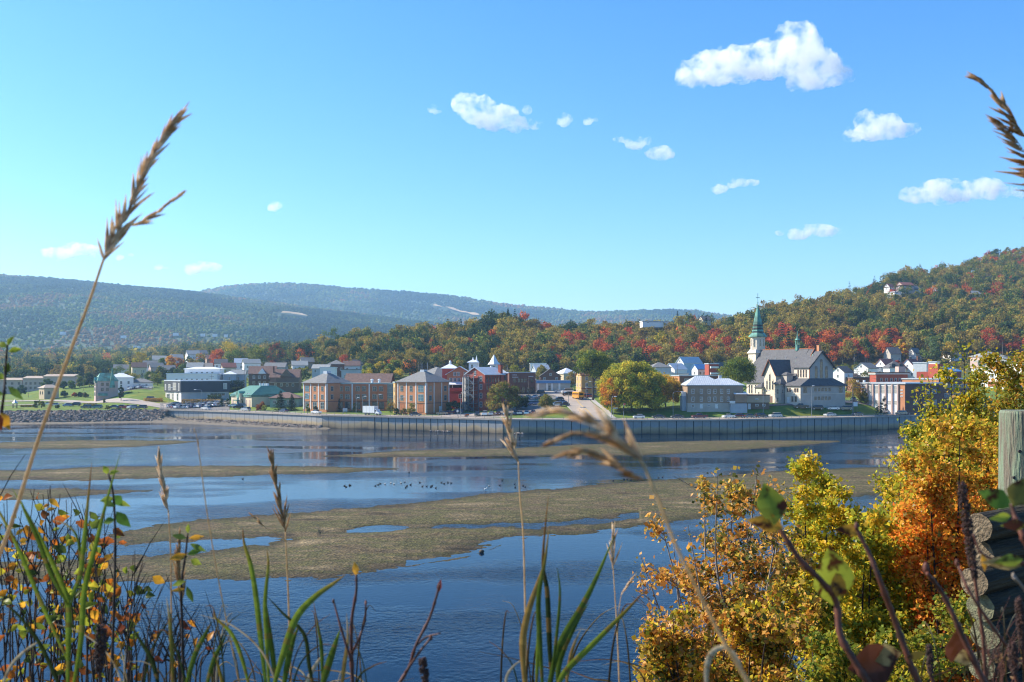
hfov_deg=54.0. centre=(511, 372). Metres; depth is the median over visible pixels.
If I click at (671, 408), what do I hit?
ground
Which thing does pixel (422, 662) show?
seed spike
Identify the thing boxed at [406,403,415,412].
shrub
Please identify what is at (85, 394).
broadleaf tree
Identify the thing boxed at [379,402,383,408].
window
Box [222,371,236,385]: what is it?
house
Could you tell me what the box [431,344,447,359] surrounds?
maple tree
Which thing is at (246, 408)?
parked suv
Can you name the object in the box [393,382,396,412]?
link block
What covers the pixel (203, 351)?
house
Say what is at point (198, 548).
shrub branch
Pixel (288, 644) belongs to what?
reed tuft
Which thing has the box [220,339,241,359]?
autumn tree
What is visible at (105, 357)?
valley woods
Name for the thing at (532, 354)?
broadleaf tree
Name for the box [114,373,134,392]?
house
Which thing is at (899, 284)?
house
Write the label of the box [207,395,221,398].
hedge
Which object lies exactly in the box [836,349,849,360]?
broadleaf tree
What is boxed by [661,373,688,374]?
house
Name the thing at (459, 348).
broadleaf tree
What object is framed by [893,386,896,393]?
window
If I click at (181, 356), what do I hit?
house
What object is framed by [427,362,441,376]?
pavilion
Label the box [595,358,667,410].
autumn tree
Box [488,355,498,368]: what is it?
witch hat tower
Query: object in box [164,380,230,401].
building
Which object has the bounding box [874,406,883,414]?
clipped shrub
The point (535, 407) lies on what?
car park
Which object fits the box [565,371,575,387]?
broadleaf tree
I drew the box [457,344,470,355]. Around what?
broadleaf tree
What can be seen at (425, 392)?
pavilion
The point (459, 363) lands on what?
broadleaf tree
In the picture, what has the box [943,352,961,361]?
house
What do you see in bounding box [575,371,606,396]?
house
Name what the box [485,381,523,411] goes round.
autumn tree
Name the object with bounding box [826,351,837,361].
maple tree
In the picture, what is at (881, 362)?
house
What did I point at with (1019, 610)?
seed spike
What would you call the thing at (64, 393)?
broadleaf tree
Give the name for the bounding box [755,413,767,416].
parked suv
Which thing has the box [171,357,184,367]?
autumn tree
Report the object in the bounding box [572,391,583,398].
school bus
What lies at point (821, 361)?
window
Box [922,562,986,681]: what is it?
shrub branch
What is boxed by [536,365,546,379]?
broadleaf tree
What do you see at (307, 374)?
garden tree
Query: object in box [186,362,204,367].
house
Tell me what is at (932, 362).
house
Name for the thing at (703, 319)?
house
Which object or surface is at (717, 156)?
sky
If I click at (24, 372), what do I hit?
broadleaf tree
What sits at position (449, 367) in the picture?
red tower block
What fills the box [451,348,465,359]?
broadleaf tree
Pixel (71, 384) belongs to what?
broadleaf tree
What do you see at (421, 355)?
broadleaf tree
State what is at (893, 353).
house
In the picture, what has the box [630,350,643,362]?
broadleaf tree
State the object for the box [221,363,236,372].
house
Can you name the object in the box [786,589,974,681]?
undergrowth
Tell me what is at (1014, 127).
grass stalk
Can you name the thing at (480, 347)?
broadleaf tree
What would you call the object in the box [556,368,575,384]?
house
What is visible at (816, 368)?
window
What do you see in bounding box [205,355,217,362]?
house
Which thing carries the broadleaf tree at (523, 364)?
on the ground at (671, 408)
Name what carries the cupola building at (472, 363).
on the ground at (671, 408)
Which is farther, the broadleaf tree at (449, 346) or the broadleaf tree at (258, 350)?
the broadleaf tree at (258, 350)
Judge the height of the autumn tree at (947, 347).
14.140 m
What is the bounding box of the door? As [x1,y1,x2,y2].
[418,404,422,411]
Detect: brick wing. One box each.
[340,373,394,410]
[503,370,507,381]
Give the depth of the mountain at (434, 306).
4874.90 m
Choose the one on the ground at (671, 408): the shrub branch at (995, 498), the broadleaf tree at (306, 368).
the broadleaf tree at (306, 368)
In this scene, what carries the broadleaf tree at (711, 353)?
on the ground at (671, 408)
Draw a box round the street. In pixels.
[545,393,604,417]
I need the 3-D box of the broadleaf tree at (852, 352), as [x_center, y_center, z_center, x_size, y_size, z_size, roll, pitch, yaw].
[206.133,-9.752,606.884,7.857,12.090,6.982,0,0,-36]
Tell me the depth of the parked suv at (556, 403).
391.94 m
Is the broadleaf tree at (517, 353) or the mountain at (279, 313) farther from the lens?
the mountain at (279, 313)
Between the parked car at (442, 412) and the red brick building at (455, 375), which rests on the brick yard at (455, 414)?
the parked car at (442, 412)
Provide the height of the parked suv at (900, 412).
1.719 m
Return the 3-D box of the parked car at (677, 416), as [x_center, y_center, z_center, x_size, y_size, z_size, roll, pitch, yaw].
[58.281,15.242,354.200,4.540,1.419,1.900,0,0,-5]
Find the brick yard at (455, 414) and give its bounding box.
[440,412,504,416]
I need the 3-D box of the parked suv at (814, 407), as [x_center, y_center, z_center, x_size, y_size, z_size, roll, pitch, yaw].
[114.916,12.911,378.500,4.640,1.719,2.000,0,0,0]
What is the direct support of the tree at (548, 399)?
on the ground at (671, 408)
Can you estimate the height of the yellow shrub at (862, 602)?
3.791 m
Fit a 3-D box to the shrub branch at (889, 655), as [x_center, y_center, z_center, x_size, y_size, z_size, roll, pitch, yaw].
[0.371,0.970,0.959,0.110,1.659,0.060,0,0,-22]
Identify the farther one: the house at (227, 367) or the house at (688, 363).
the house at (227, 367)
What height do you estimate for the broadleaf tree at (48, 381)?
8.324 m
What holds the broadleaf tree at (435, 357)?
on the ground at (671, 408)
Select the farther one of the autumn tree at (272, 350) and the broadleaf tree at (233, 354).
the autumn tree at (272, 350)
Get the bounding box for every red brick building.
[445,366,467,408]
[462,365,505,411]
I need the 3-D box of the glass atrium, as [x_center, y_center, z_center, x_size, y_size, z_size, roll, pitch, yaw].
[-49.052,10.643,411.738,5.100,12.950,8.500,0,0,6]
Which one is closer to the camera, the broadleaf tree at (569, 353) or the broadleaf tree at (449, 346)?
the broadleaf tree at (569, 353)
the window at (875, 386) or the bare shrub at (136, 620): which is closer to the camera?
the bare shrub at (136, 620)
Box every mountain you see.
[0,280,411,349]
[222,286,720,324]
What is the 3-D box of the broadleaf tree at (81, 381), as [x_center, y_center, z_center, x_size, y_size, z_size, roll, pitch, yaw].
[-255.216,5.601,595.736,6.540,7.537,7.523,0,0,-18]
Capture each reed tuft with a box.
[0,452,120,681]
[0,597,227,681]
[213,531,348,681]
[505,501,644,681]
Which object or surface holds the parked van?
on the shop yard
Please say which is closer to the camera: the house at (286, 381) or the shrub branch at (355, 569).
the shrub branch at (355, 569)
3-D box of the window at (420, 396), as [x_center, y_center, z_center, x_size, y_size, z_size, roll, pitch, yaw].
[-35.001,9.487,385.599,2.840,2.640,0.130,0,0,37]
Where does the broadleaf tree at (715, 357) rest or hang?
on the ground at (671, 408)
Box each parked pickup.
[691,413,707,417]
[793,403,808,407]
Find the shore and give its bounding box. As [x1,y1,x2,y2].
[10,409,329,429]
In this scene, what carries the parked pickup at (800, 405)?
on the ground at (671, 408)
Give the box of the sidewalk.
[588,397,615,417]
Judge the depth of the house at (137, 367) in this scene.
602.32 m
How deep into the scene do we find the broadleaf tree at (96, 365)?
695.78 m
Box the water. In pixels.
[0,422,962,681]
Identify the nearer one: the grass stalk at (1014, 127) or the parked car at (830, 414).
the grass stalk at (1014, 127)
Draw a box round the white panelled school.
[856,380,942,414]
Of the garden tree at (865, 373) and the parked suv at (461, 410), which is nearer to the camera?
the parked suv at (461, 410)
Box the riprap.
[3,408,523,433]
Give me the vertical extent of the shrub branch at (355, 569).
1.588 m
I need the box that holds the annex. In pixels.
[747,394,769,408]
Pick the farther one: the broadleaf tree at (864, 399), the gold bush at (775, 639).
the broadleaf tree at (864, 399)
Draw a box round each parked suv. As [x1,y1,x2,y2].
[72,402,81,405]
[80,404,91,407]
[91,404,102,407]
[126,405,136,408]
[136,405,147,408]
[232,404,243,407]
[241,407,250,410]
[452,409,463,412]
[553,402,561,405]
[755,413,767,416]
[768,412,781,416]
[810,405,823,409]
[840,405,851,409]
[895,410,907,414]
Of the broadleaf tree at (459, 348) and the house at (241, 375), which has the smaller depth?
the house at (241, 375)
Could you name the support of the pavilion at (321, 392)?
on the ground at (671, 408)
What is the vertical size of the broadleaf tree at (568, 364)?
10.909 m
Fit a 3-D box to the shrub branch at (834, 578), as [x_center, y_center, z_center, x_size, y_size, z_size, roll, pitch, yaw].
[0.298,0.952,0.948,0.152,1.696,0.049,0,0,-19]
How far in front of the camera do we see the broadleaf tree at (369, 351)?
605.32 m
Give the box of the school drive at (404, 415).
[349,414,435,416]
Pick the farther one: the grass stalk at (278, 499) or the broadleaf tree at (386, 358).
the broadleaf tree at (386, 358)
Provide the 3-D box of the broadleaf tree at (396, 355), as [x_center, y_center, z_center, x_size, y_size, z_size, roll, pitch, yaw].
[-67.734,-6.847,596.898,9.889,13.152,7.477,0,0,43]
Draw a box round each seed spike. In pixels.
[93,623,107,681]
[418,657,428,681]
[926,644,934,681]
[957,481,987,681]
[1008,640,1018,681]
[1014,596,1023,662]
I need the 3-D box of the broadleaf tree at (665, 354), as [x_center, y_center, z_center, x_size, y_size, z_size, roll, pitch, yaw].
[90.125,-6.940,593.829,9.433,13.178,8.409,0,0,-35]
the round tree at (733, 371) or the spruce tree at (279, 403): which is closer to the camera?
the round tree at (733, 371)
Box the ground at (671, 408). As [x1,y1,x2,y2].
[0,257,1023,419]
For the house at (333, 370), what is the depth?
505.00 m
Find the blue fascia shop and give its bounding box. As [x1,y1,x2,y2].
[536,380,570,390]
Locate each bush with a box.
[631,571,827,681]
[885,411,998,681]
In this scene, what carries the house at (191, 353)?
on the ground at (671, 408)
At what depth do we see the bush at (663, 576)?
8.12 m
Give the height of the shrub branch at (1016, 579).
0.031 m
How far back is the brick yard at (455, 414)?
376.72 m
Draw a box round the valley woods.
[0,337,322,377]
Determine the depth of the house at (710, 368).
490.40 m
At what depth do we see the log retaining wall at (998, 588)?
4.53 m
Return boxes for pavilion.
[38,385,59,398]
[301,371,352,411]
[395,370,451,414]
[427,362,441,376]
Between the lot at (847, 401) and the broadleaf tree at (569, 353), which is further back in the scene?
the broadleaf tree at (569, 353)
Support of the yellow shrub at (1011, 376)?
on the near bank
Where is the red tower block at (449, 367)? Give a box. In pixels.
[440,361,456,378]
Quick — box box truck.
[363,406,381,414]
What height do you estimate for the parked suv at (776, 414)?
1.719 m
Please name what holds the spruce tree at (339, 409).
on the ground at (671, 408)
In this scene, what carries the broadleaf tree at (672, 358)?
on the ground at (671, 408)
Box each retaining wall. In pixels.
[164,409,993,433]
[961,505,1023,681]
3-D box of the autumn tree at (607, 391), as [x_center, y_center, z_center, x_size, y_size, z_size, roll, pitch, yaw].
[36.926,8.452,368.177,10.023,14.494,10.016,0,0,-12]
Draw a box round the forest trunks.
[347,331,1012,366]
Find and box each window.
[210,393,224,395]
[345,402,349,408]
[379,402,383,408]
[418,385,423,391]
[418,394,423,400]
[769,372,770,389]
[815,366,817,377]
[820,359,822,377]
[825,366,827,377]
[874,385,877,392]
[887,385,890,393]
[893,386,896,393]
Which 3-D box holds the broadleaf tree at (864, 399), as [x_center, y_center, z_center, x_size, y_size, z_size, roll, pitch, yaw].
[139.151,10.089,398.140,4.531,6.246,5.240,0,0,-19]
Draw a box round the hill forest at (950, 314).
[294,246,1023,366]
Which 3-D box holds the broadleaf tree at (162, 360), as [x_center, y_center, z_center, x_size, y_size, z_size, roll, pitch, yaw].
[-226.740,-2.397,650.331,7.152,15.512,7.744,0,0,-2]
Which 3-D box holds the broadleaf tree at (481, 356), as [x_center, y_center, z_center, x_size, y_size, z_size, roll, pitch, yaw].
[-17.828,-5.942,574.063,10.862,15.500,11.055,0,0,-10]
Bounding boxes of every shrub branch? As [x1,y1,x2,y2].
[0,336,22,430]
[100,465,130,681]
[169,524,205,681]
[332,562,366,681]
[398,580,441,681]
[746,483,895,681]
[835,522,925,681]
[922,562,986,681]
[955,559,1006,645]
[972,534,1023,570]
[978,478,1023,544]
[1011,573,1023,590]
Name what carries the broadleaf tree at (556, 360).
on the ground at (671, 408)
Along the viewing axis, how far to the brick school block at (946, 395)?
415.03 m
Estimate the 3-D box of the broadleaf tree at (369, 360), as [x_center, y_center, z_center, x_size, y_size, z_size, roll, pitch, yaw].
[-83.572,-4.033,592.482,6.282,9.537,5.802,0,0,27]
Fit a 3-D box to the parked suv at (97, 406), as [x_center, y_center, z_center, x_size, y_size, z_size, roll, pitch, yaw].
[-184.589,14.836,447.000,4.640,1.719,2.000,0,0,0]
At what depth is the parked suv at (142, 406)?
445.05 m
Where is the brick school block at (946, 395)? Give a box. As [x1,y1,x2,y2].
[901,378,975,408]
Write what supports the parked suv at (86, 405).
on the ground at (671, 408)
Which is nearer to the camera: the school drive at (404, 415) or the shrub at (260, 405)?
the school drive at (404, 415)
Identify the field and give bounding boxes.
[281,311,307,315]
[434,304,478,314]
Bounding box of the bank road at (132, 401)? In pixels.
[16,398,165,407]
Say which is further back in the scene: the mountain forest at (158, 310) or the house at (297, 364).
the mountain forest at (158, 310)
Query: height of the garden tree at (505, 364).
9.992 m
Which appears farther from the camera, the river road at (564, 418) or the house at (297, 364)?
the house at (297, 364)
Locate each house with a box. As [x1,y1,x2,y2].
[93,368,117,400]
[113,364,129,374]
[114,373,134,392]
[131,362,146,378]
[133,379,153,385]
[143,361,158,370]
[148,363,163,371]
[152,356,166,360]
[159,365,174,379]
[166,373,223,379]
[170,354,183,367]
[185,350,199,361]
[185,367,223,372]
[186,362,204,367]
[199,350,207,354]
[204,363,212,366]
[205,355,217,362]
[214,359,227,367]
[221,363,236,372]
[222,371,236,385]
[231,370,246,386]
[234,358,247,369]
[241,359,260,377]
[248,366,276,385]
[264,362,288,368]
[269,366,301,392]
[291,361,307,368]
[299,357,314,370]
[311,364,331,377]
[319,367,337,375]
[328,360,344,376]
[341,369,361,378]
[343,361,360,368]
[352,359,366,368]
[529,363,546,371]
[530,364,549,379]
[539,368,561,379]
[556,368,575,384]
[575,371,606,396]
[639,321,669,327]
[650,362,671,372]
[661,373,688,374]
[668,363,687,372]
[675,357,702,374]
[680,375,747,412]
[691,364,704,374]
[698,316,710,325]
[704,363,718,378]
[714,362,729,378]
[833,366,853,384]
[846,377,869,390]
[853,363,878,376]
[875,359,892,366]
[882,361,906,371]
[883,347,901,360]
[884,283,894,292]
[887,291,900,298]
[896,282,914,293]
[903,356,921,377]
[908,348,921,358]
[912,286,921,293]
[912,362,928,377]
[928,361,939,363]
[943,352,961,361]
[969,351,1006,368]
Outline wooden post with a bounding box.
[996,410,1023,677]
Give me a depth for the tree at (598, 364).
407.97 m
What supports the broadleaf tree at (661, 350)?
on the ground at (671, 408)
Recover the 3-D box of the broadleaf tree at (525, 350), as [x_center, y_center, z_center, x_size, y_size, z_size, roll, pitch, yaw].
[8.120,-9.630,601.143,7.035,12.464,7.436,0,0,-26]
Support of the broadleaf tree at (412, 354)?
on the ground at (671, 408)
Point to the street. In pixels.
(588, 404)
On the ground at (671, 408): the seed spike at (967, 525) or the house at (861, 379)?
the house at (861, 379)
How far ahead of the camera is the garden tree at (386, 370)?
541.29 m
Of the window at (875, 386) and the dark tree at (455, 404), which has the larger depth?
the window at (875, 386)
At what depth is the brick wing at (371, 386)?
409.18 m
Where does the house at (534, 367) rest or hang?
on the ground at (671, 408)
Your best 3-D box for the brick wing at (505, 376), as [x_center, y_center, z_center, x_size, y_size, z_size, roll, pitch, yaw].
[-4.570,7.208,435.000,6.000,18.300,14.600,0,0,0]
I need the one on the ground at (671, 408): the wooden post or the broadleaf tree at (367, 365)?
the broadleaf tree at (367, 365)
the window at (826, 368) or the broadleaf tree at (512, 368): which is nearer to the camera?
the window at (826, 368)
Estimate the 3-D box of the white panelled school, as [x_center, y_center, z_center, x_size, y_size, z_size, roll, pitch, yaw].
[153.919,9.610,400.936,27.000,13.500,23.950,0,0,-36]
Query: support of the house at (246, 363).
on the ground at (671, 408)
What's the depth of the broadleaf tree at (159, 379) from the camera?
558.95 m
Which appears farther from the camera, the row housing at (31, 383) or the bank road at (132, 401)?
the row housing at (31, 383)
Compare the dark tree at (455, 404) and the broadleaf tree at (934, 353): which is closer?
the dark tree at (455, 404)
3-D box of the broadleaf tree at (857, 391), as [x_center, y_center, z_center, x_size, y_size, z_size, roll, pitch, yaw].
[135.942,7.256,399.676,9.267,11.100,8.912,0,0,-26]
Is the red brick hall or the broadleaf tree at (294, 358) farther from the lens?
the broadleaf tree at (294, 358)
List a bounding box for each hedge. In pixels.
[144,398,163,401]
[182,399,219,403]
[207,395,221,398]
[230,380,244,391]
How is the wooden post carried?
on the near bank
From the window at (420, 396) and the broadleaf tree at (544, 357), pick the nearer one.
the window at (420, 396)
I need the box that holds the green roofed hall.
[230,383,285,406]
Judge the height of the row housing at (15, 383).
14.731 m
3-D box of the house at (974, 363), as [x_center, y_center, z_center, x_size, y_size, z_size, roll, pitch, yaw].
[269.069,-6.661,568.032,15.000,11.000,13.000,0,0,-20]
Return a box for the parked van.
[561,388,573,392]
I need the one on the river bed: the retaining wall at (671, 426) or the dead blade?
the retaining wall at (671, 426)
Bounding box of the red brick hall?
[868,367,909,381]
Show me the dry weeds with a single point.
(998, 661)
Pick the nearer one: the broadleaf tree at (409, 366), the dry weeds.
the dry weeds
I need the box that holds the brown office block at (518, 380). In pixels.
[508,372,535,393]
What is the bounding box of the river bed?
[0,440,986,584]
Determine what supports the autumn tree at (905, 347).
on the ground at (671, 408)
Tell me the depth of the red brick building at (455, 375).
408.70 m
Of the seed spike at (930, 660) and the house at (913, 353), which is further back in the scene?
the house at (913, 353)
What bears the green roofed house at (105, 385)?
on the ground at (671, 408)
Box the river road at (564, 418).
[182,409,994,418]
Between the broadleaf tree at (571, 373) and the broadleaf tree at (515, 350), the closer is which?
the broadleaf tree at (571, 373)
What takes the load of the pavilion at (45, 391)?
on the ground at (671, 408)
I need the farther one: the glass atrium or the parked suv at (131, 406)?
the parked suv at (131, 406)
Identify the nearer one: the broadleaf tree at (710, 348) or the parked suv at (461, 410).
the parked suv at (461, 410)
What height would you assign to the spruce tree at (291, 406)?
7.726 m
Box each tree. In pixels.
[1,367,18,377]
[17,367,34,377]
[17,385,26,394]
[38,362,56,374]
[41,378,52,385]
[46,364,67,373]
[59,381,67,388]
[60,390,68,395]
[67,380,75,388]
[74,365,85,376]
[75,376,86,386]
[81,392,88,397]
[84,365,96,375]
[84,372,95,386]
[86,361,103,375]
[96,366,108,372]
[113,365,124,373]
[118,385,123,397]
[130,352,146,370]
[144,371,155,383]
[150,372,163,385]
[151,376,158,384]
[152,366,169,378]
[159,358,166,364]
[165,355,175,364]
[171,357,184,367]
[173,363,185,372]
[209,348,224,366]
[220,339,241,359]
[223,348,250,362]
[246,344,267,361]
[266,341,284,361]
[272,391,289,411]
[287,394,297,410]
[291,346,303,360]
[296,366,308,371]
[298,337,320,355]
[302,370,310,379]
[322,328,339,344]
[337,398,341,411]
[359,346,377,361]
[361,353,375,363]
[361,363,374,372]
[363,368,372,372]
[364,358,373,364]
[373,356,383,363]
[374,361,386,372]
[379,351,390,361]
[380,368,391,372]
[384,364,396,376]
[388,360,401,370]
[390,350,405,360]
[393,367,405,377]
[400,359,417,375]
[401,350,416,361]
[406,347,419,358]
[413,350,424,370]
[413,353,427,362]
[429,354,441,366]
[430,357,440,366]
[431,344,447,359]
[434,351,445,366]
[441,352,454,363]
[442,343,456,354]
[445,400,462,410]
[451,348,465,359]
[452,356,463,364]
[453,346,466,357]
[454,360,464,367]
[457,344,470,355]
[462,348,477,361]
[464,355,474,365]
[472,349,489,366]
[475,344,488,354]
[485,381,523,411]
[489,351,502,362]
[494,347,508,359]
[501,352,513,364]
[502,359,510,367]
[506,356,518,365]
[509,364,521,371]
[509,395,528,407]
[510,349,518,357]
[515,350,523,367]
[518,353,531,363]
[519,347,530,355]
[519,357,527,367]
[526,356,537,365]
[529,351,540,362]
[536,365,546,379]
[537,394,554,408]
[538,352,550,366]
[539,352,553,366]
[544,349,559,359]
[546,354,559,362]
[550,363,559,371]
[559,358,572,367]
[561,349,575,360]
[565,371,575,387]
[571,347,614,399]
[571,351,583,360]
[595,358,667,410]
[599,376,621,412]
[605,349,618,365]
[616,347,630,356]
[617,355,628,362]
[622,344,635,357]
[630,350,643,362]
[644,347,650,363]
[647,352,659,362]
[648,345,661,360]
[658,346,671,362]
[659,372,680,406]
[660,351,669,360]
[663,353,676,364]
[683,347,698,354]
[690,354,704,363]
[704,346,715,357]
[705,350,720,362]
[711,349,729,361]
[712,352,726,361]
[716,346,732,360]
[716,356,756,390]
[729,345,746,357]
[734,351,747,359]
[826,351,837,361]
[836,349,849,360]
[845,377,863,401]
[849,347,859,362]
[857,391,867,402]
[860,369,870,376]
[880,397,887,412]
[897,339,902,352]
[901,343,909,358]
[918,335,943,360]
[938,358,949,365]
[940,340,959,360]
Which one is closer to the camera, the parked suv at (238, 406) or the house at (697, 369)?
the parked suv at (238, 406)
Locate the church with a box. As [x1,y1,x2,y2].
[744,297,847,407]
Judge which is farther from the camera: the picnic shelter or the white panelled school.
the picnic shelter
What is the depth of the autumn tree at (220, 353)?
688.58 m
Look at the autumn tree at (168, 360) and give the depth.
659.41 m
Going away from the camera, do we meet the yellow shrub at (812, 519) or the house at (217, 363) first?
the yellow shrub at (812, 519)
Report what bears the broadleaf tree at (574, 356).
on the ground at (671, 408)
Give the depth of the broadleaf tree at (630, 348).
603.99 m
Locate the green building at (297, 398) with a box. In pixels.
[269,392,302,407]
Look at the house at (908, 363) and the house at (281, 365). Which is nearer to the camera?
the house at (908, 363)
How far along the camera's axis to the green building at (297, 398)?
436.40 m
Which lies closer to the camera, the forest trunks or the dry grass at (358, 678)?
the dry grass at (358, 678)
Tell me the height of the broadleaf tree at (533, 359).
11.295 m
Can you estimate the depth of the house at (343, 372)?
530.24 m
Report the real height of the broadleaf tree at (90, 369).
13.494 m
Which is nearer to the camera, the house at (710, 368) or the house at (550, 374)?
the house at (710, 368)
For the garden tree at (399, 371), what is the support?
on the ground at (671, 408)
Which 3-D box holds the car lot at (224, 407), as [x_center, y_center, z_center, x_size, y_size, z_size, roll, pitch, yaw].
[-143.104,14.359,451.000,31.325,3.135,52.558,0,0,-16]
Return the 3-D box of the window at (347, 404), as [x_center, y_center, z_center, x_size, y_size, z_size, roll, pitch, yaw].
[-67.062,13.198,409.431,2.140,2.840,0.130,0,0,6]
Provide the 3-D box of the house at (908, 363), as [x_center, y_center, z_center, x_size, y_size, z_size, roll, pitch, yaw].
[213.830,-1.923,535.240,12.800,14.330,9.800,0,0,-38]
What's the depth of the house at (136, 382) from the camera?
529.86 m
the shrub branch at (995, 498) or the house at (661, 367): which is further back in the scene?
the house at (661, 367)
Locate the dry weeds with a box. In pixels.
[970,599,1023,681]
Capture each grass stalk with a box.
[0,101,191,557]
[155,446,171,618]
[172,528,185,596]
[194,429,239,681]
[248,446,291,681]
[500,404,526,660]
[523,404,749,681]
[606,523,636,681]
[965,71,1023,218]
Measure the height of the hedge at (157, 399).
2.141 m
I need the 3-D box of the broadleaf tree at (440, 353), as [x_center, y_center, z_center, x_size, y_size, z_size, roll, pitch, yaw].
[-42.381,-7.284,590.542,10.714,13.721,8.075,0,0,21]
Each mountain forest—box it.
[0,273,462,350]
[196,282,731,326]
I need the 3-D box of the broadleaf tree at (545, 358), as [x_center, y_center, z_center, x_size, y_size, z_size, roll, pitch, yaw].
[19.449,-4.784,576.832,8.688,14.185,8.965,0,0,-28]
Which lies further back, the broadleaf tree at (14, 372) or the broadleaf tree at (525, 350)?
the broadleaf tree at (14, 372)
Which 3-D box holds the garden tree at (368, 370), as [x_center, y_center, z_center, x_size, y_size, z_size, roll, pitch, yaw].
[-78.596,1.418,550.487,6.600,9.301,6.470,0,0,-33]
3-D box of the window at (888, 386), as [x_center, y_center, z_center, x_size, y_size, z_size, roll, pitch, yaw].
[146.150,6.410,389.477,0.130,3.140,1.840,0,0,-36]
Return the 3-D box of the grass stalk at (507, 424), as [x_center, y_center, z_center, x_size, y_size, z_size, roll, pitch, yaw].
[0.021,0.997,1.517,0.088,1.906,0.034,0,0,-27]
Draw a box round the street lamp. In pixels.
[852,387,863,412]
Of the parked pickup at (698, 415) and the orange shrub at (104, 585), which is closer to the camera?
the orange shrub at (104, 585)
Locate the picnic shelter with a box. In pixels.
[12,400,17,407]
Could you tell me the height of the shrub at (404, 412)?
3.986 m
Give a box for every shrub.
[0,455,164,681]
[108,550,230,681]
[255,401,264,410]
[385,400,394,411]
[399,408,407,414]
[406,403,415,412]
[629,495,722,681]
[668,461,815,681]
[778,448,867,680]
[796,471,942,681]
[867,446,940,580]
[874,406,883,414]
[897,340,1023,570]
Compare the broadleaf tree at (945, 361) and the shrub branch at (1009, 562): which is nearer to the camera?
the shrub branch at (1009, 562)
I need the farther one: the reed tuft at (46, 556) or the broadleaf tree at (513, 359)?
the broadleaf tree at (513, 359)
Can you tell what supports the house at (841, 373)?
on the ground at (671, 408)
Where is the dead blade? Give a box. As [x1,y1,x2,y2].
[704,645,744,681]
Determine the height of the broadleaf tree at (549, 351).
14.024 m
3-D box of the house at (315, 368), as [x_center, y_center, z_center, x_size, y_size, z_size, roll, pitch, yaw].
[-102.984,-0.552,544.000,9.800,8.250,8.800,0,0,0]
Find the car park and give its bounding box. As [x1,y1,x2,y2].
[497,393,558,414]
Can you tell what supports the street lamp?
on the ground at (671, 408)
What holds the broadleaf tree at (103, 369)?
on the ground at (671, 408)
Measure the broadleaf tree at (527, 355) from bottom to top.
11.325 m
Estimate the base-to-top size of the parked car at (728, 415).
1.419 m
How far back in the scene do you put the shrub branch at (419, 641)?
1.19 m
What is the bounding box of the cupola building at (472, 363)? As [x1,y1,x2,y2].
[467,358,478,369]
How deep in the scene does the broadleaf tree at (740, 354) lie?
587.85 m
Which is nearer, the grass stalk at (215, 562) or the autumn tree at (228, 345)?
the grass stalk at (215, 562)
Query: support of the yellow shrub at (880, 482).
on the near bank
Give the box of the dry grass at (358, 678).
[26,600,1023,681]
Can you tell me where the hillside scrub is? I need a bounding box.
[736,350,1021,377]
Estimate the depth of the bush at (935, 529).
8.59 m
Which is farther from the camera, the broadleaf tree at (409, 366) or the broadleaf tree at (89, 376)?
the broadleaf tree at (89, 376)
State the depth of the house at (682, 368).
531.18 m
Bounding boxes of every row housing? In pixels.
[0,378,22,393]
[22,376,42,391]
[42,374,78,385]
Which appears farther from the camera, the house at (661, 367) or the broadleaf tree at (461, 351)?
the broadleaf tree at (461, 351)
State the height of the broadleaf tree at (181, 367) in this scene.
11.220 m
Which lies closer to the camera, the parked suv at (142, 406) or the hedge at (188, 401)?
the parked suv at (142, 406)
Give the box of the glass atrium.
[384,383,392,409]
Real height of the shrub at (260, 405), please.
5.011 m
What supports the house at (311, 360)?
on the ground at (671, 408)
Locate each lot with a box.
[160,402,229,409]
[845,400,943,409]
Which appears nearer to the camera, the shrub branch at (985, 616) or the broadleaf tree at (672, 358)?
the shrub branch at (985, 616)
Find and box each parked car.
[436,411,447,414]
[652,414,665,417]
[670,414,683,417]
[722,414,734,417]
[823,412,835,415]
[827,406,839,409]
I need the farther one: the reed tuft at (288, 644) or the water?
the water
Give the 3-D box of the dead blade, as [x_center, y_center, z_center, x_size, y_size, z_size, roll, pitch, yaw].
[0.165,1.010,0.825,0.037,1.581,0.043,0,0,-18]
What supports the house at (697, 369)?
on the ground at (671, 408)
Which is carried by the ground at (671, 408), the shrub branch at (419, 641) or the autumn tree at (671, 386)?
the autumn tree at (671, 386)
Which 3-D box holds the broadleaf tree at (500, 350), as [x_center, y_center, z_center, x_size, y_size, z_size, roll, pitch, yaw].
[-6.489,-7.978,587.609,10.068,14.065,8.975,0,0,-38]
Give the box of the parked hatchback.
[633,414,644,417]
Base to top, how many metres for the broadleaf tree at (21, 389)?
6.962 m
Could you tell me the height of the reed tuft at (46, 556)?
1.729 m
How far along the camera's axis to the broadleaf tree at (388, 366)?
554.10 m
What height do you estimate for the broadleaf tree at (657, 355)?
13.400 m
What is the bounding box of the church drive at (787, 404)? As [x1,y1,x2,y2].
[769,404,851,405]
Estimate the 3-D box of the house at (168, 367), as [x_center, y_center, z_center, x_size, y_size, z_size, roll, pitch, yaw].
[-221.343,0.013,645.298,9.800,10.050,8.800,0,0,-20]
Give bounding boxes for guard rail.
[163,407,924,419]
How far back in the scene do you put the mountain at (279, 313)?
2199.11 m
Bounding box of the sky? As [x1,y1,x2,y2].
[0,0,1023,315]
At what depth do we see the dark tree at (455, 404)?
386.50 m
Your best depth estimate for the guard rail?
367.38 m
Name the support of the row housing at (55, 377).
on the ground at (671, 408)
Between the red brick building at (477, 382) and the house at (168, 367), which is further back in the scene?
the house at (168, 367)
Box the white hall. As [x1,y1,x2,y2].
[972,356,1018,388]

